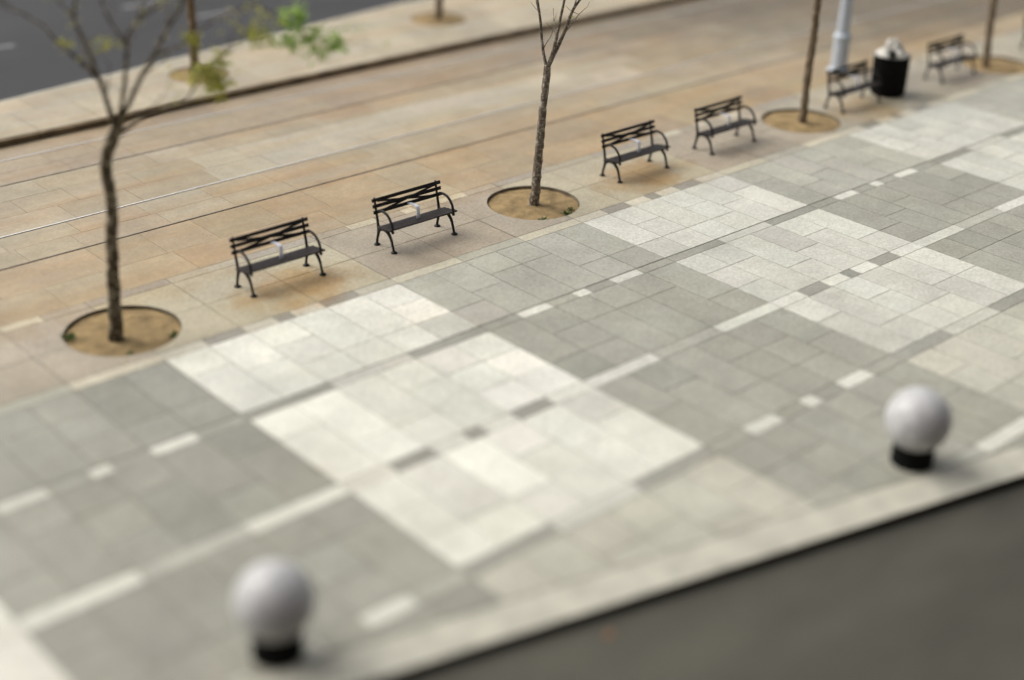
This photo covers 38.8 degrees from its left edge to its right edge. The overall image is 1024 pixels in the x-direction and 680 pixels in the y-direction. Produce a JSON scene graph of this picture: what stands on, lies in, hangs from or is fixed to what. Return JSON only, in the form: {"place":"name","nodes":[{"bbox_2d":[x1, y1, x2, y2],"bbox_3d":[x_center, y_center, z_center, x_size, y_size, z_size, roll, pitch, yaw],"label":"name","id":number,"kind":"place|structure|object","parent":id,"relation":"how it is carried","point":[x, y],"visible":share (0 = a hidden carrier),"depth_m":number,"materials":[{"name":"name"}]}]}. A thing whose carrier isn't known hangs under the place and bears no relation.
{"place":"outdoors","nodes":[
{"label":"outdoors","id":0,"kind":"place"},
{"bbox_2d":[0,0,412,100],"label":"road","id":1,"kind":"structure","parent":0,"point":[34,60],"depth_m":40.52,"materials":[{"name":"asphalt"}]},
{"bbox_2d":[0,0,231,47],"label":"road markings","id":2,"kind":"object","parent":1,"relation":"on","point":[145,4],"visible":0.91,"depth_m":42.45,"materials":[{"name":"paint"}]},
{"bbox_2d":[0,0,418,102],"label":"island road kerb","id":3,"kind":"structure","parent":1,"relation":"on","point":[199,53],"depth_m":37.52,"materials":[{"name":"concrete"}]},
{"bbox_2d":[0,0,684,147],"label":"island kerb","id":4,"kind":"structure","parent":1,"relation":"on","point":[53,132],"depth_m":36.78,"materials":[{"name":"grey concrete"}]},
{"bbox_2d":[107,10,512,104],"bbox_3d":[-0.492,-9.687,42.744,67.865,0.001,4.430,-21,34,-37],"label":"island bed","id":5,"kind":"object","parent":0,"point":[267,82],"visible":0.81,"depth_m":36.37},
{"bbox_2d":[0,0,654,138],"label":"island paving","id":6,"kind":"structure","parent":5,"relation":"on","point":[72,104],"depth_m":38.08,"materials":[{"name":"beige stone"}]},
{"bbox_2d":[170,68,227,82],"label":"pit soil","id":7,"kind":"structure","parent":6,"relation":"on","point":[185,72],"depth_m":36.24,"materials":[{"name":"brown soil"}]},
{"bbox_2d":[186,0,198,72],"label":"street tree","id":8,"kind":"object","parent":7,"relation":"on","point":[191,17],"visible":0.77,"depth_m":35.86,"materials":[{"name":"brown plant"}]},
{"bbox_2d":[169,66,228,82],"bbox_3d":[-7.819,-6.596,36.361,1.484,0.088,1.484,-21,34,-37],"label":"pit edge","id":9,"kind":"object","parent":6,"relation":"on","point":[188,67],"visible":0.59,"depth_m":36.76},
{"bbox_2d":[412,13,464,25],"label":"pit soil","id":10,"kind":"structure","parent":6,"relation":"on","point":[429,20],"depth_m":41.53,"materials":[{"name":"brown soil"}]},
{"bbox_2d":[434,0,442,19],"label":"street tree","id":11,"kind":"object","parent":10,"relation":"on","point":[438,14],"visible":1,"depth_m":41.38,"materials":[{"name":"brown plant"}]},
{"bbox_2d":[411,12,465,23],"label":"pit edge","id":12,"kind":"object","parent":6,"relation":"on","point":[443,13],"visible":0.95,"depth_m":42.20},
{"bbox_2d":[0,0,1023,679],"bbox_3d":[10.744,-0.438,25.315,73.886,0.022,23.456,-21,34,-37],"label":"plaza paving","id":13,"kind":"structure","parent":0,"point":[836,282],"depth_m":22.50,"materials":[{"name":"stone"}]},
{"bbox_2d":[63,305,181,356],"bbox_3d":[-6.399,-0.109,23.945,1.904,0.118,1.904,-21,34,-37],"label":"pit edge","id":14,"kind":"object","parent":13,"relation":"on","point":[71,324],"visible":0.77,"depth_m":24.57,"materials":[{"name":"brown metal"}]},
{"bbox_2d":[64,309,180,356],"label":"pit soil","id":15,"kind":"structure","parent":14,"relation":"in","point":[145,330],"depth_m":23.87,"materials":[{"name":"brown soil"}]},
{"bbox_2d":[60,332,74,339],"bbox_3d":[-7.224,-0.050,23.647,0.250,0.116,0.330,-5,28,-13],"label":"weed","id":16,"kind":"object","parent":15,"relation":"on","point":[70,336],"visible":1,"depth_m":23.67,"materials":[{"name":"green plant"}]},
{"bbox_2d":[166,330,178,336],"bbox_3d":[-5.521,-0.076,23.802,0.192,0.090,0.272,16,31,27],"label":"weed","id":17,"kind":"object","parent":15,"relation":"on","point":[173,334],"visible":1,"depth_m":23.86,"materials":[{"name":"green plant"}]},
{"bbox_2d":[0,0,390,342],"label":"street tree","id":18,"kind":"object","parent":15,"relation":"on","point":[117,130],"visible":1,"depth_m":21.59,"materials":[{"name":"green plant"}]},
{"bbox_2d":[233,559,315,669],"bbox_3d":[-2.674,3.053,16.419,0.924,1.197,0.924,-21,34,-37],"label":"sphere bollard","id":19,"kind":"object","parent":13,"relation":"on","point":[274,602],"visible":1,"depth_m":16.07,"materials":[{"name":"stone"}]},
{"bbox_2d":[229,217,325,297],"bbox_3d":[-4.097,-1.470,25.580,1.620,0.925,0.666,-21,34,-37],"label":"park bench","id":20,"kind":"object","parent":13,"relation":"on","point":[281,258],"visible":1,"depth_m":25.51,"materials":[{"name":"black metal"}]},
{"bbox_2d":[0,0,728,161],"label":"tram rail","id":21,"kind":"object","parent":13,"relation":"on","point":[345,85],"visible":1,"depth_m":36.07,"materials":[{"name":"metal"}]},
{"bbox_2d":[0,0,802,186],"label":"tram rail","id":22,"kind":"object","parent":13,"relation":"on","point":[375,99],"visible":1,"depth_m":34.99,"materials":[{"name":"metal"}]},
{"bbox_2d":[371,180,457,253],"bbox_3d":[-1.814,-2.325,27.379,1.620,0.925,0.666,-21,34,-37],"label":"park bench","id":23,"kind":"object","parent":13,"relation":"on","point":[418,218],"visible":1,"depth_m":27.31,"materials":[{"name":"grey metal"}]},
{"bbox_2d":[0,0,935,238],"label":"tram rail","id":24,"kind":"object","parent":13,"relation":"on","point":[425,129],"visible":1,"depth_m":32.98,"materials":[{"name":"metal"}]},
{"bbox_2d":[0,0,1005,270],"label":"tram rail","id":25,"kind":"object","parent":13,"relation":"on","point":[448,150],"visible":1,"depth_m":31.67,"materials":[{"name":"metal"}]},
{"bbox_2d":[0,0,1023,326],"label":"trackway","id":26,"kind":"structure","parent":13,"relation":"on","point":[54,284],"depth_m":33.11,"materials":[{"name":"beige stone"}]},
{"bbox_2d":[827,0,852,73],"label":"lamp pole","id":27,"kind":"object","parent":26,"relation":"on","point":[841,44],"visible":0.85,"depth_m":37.71,"materials":[{"name":"metal"}]},
{"bbox_2d":[487,186,579,214],"bbox_3d":[0.427,-2.728,29.445,1.884,0.118,1.884,-21,34,-37],"label":"pit edge","id":28,"kind":"object","parent":13,"relation":"on","point":[529,187],"visible":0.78,"depth_m":30.09,"materials":[{"name":"brown metal"}]},
{"bbox_2d":[488,189,577,219],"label":"pit soil","id":29,"kind":"structure","parent":28,"relation":"in","point":[515,204],"depth_m":29.36,"materials":[{"name":"brown soil"}]},
{"bbox_2d":[529,0,591,205],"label":"street tree","id":30,"kind":"object","parent":29,"relation":"on","point":[534,198],"visible":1,"depth_m":28.29,"materials":[{"name":"brown plant"}]},
{"bbox_2d":[600,120,670,182],"bbox_3d":[2.636,-4.022,30.945,1.620,0.925,0.666,-21,34,-37],"label":"park bench","id":31,"kind":"object","parent":13,"relation":"on","point":[627,156],"visible":1,"depth_m":30.87,"materials":[{"name":"grey metal"}]},
{"bbox_2d":[250,445,1023,679],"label":"kerb","id":32,"kind":"structure","parent":13,"relation":"on","point":[407,650],"depth_m":18.15,"materials":[{"name":"concrete"}]},
{"bbox_2d":[373,475,1023,679],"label":"kerb face","id":33,"kind":"object","parent":32,"relation":"on","point":[449,660],"depth_m":18.11},
{"bbox_2d":[692,96,757,154],"bbox_3d":[4.798,-4.826,32.636,1.620,0.925,0.666,-21,35,-37],"label":"park bench","id":34,"kind":"object","parent":13,"relation":"on","point":[711,132],"visible":1,"depth_m":32.56,"materials":[{"name":"grey metal"}]},
{"bbox_2d":[761,108,840,131],"bbox_3d":[6.853,-5.150,34.540,1.864,0.118,1.864,-21,34,-37],"label":"pit edge","id":35,"kind":"object","parent":13,"relation":"on","point":[793,109],"visible":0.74,"depth_m":35.19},
{"bbox_2d":[762,111,839,132],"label":"pit soil","id":36,"kind":"structure","parent":35,"relation":"in","point":[789,122],"depth_m":34.45,"materials":[{"name":"brown soil"}]},
{"bbox_2d":[798,0,821,123],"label":"street tree","id":37,"kind":"object","parent":36,"relation":"on","point":[807,79],"visible":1,"depth_m":33.70,"materials":[{"name":"brown plant"}]},
{"bbox_2d":[823,60,882,113],"bbox_3d":[8.361,-6.195,35.513,1.620,0.925,0.666,-21,34,-37],"label":"park bench","id":38,"kind":"object","parent":13,"relation":"on","point":[843,91],"visible":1,"depth_m":35.43,"materials":[{"name":"grey metal"}]},
{"bbox_2d":[870,38,911,97],"bbox_3d":[9.444,-6.838,36.293,0.920,1.415,0.932,-21,34,-37],"label":"litter bin","id":39,"kind":"object","parent":13,"relation":"on","point":[891,61],"visible":0.99,"depth_m":36.00,"materials":[{"name":"black metal"}]},
{"bbox_2d":[885,387,952,472],"bbox_3d":[5.708,1.220,20.494,0.924,1.152,0.924,-21,34,-37],"label":"sphere bollard","id":40,"kind":"object","parent":13,"relation":"on","point":[918,422],"visible":1,"depth_m":20.16,"materials":[{"name":"stone"}]},
{"bbox_2d":[923,34,977,83],"bbox_3d":[11.478,-7.345,37.935,1.620,0.925,0.666,-21,34,-36],"label":"park bench","id":41,"kind":"object","parent":13,"relation":"on","point":[943,63],"visible":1,"depth_m":37.84,"materials":[{"name":"grey metal"}]},
{"bbox_2d":[962,56,1023,74],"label":"pit edge","id":42,"kind":"object","parent":13,"relation":"on","point":[1012,60],"visible":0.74,"depth_m":39.80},
{"bbox_2d":[963,58,1023,74],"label":"pit soil","id":43,"kind":"structure","parent":13,"relation":"in","point":[1002,66],"depth_m":39.07,"materials":[{"name":"brown soil"}]},
{"bbox_2d":[982,0,997,67],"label":"street tree","id":44,"kind":"object","parent":43,"relation":"on","point":[988,36],"visible":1,"depth_m":38.62,"materials":[{"name":"brown plant"}]},
{"bbox_2d":[406,483,1023,679],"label":"street","id":45,"kind":"structure","parent":0,"point":[937,595],"depth_m":17.61,"materials":[{"name":"grey asphalt"}]},
{"bbox_2d":[604,631,613,637],"bbox_3d":[1.153,3.497,17.300,0.180,0.018,0.086,-21,34,-37],"label":"fallen leaf","id":46,"kind":"object","parent":45,"relation":"on","point":[608,634],"visible":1,"depth_m":17.30,"materials":[{"name":"brown plant"}]}
]}

